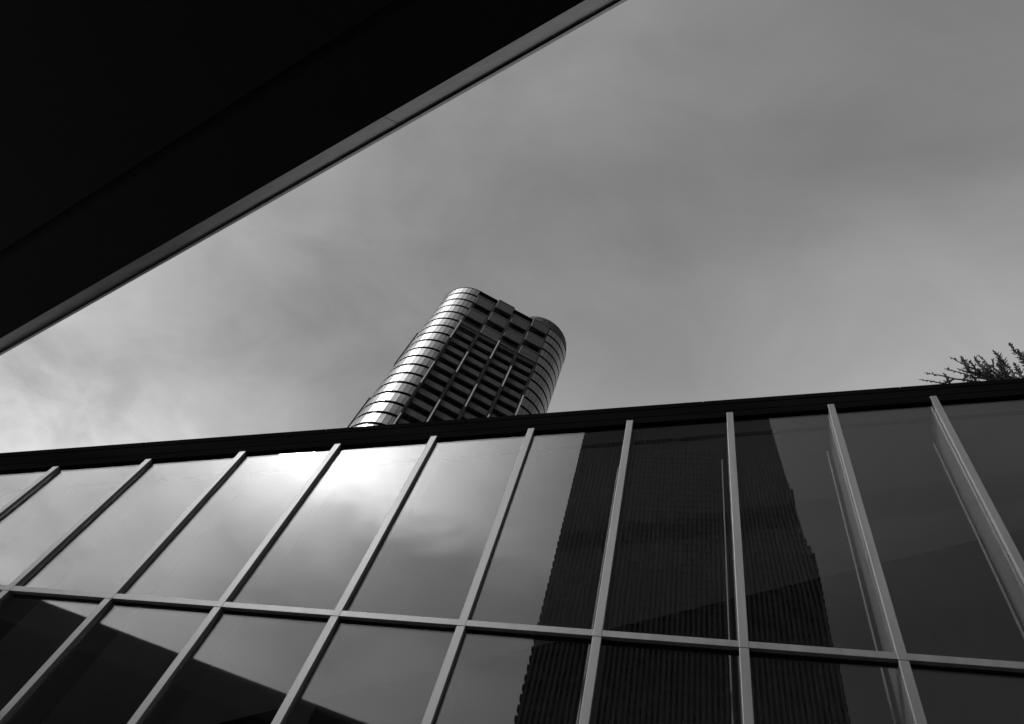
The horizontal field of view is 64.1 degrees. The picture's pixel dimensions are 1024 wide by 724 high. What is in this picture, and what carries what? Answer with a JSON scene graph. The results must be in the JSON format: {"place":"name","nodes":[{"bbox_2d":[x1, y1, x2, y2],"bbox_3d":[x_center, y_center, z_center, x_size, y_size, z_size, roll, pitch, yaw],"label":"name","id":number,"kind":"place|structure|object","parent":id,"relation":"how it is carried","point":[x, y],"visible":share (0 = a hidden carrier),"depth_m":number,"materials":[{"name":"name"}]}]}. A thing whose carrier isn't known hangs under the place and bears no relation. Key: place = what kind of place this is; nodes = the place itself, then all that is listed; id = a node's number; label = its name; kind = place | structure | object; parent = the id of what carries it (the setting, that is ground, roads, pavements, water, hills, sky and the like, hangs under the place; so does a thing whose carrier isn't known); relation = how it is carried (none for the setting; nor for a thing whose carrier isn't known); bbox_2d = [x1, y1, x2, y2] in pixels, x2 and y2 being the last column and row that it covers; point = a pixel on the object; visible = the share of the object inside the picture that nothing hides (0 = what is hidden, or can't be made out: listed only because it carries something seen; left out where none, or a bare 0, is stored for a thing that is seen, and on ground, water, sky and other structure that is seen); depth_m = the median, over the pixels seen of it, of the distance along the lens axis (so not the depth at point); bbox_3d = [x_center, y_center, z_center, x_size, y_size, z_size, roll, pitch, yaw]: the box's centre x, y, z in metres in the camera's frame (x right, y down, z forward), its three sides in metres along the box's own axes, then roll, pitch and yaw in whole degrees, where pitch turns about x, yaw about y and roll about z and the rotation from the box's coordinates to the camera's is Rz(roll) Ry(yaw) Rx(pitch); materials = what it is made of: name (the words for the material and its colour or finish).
{"place":"outdoors","nodes":[
{"label":"outdoors","id":0,"kind":"place"},
{"bbox_2d":[347,287,565,427],"bbox_3d":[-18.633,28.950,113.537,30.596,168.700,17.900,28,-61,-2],"label":"curved office tower","id":1,"kind":"structure","parent":0,"point":[468,353],"depth_m":152.45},
{"bbox_2d":[0,378,1023,723],"bbox_3d":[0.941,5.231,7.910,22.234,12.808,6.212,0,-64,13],"label":"glass building","id":2,"kind":"structure","parent":0,"point":[854,556],"depth_m":10.56,"materials":[{"name":"glass"}]},
{"bbox_2d":[0,0,1023,452],"label":"sky","id":3,"kind":"structure","parent":0,"point":[706,200],"materials":[{"name":"grey"}]},
{"label":"ground","id":4,"kind":"structure","parent":0,"visible":0},
{"bbox_2d":[0,0,626,355],"bbox_3d":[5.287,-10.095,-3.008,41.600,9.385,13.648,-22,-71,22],"label":"canopy building","id":5,"kind":"structure","parent":4,"relation":"on","point":[138,138],"depth_m":6.91,"materials":[{"name":"metal"}]},
{"bbox_2d":[919,343,1023,383],"bbox_3d":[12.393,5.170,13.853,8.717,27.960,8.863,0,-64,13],"label":"conifer tree","id":6,"kind":"object","parent":4,"relation":"on","point":[987,373],"visible":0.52,"depth_m":24.10,"materials":[{"name":"black plant"}]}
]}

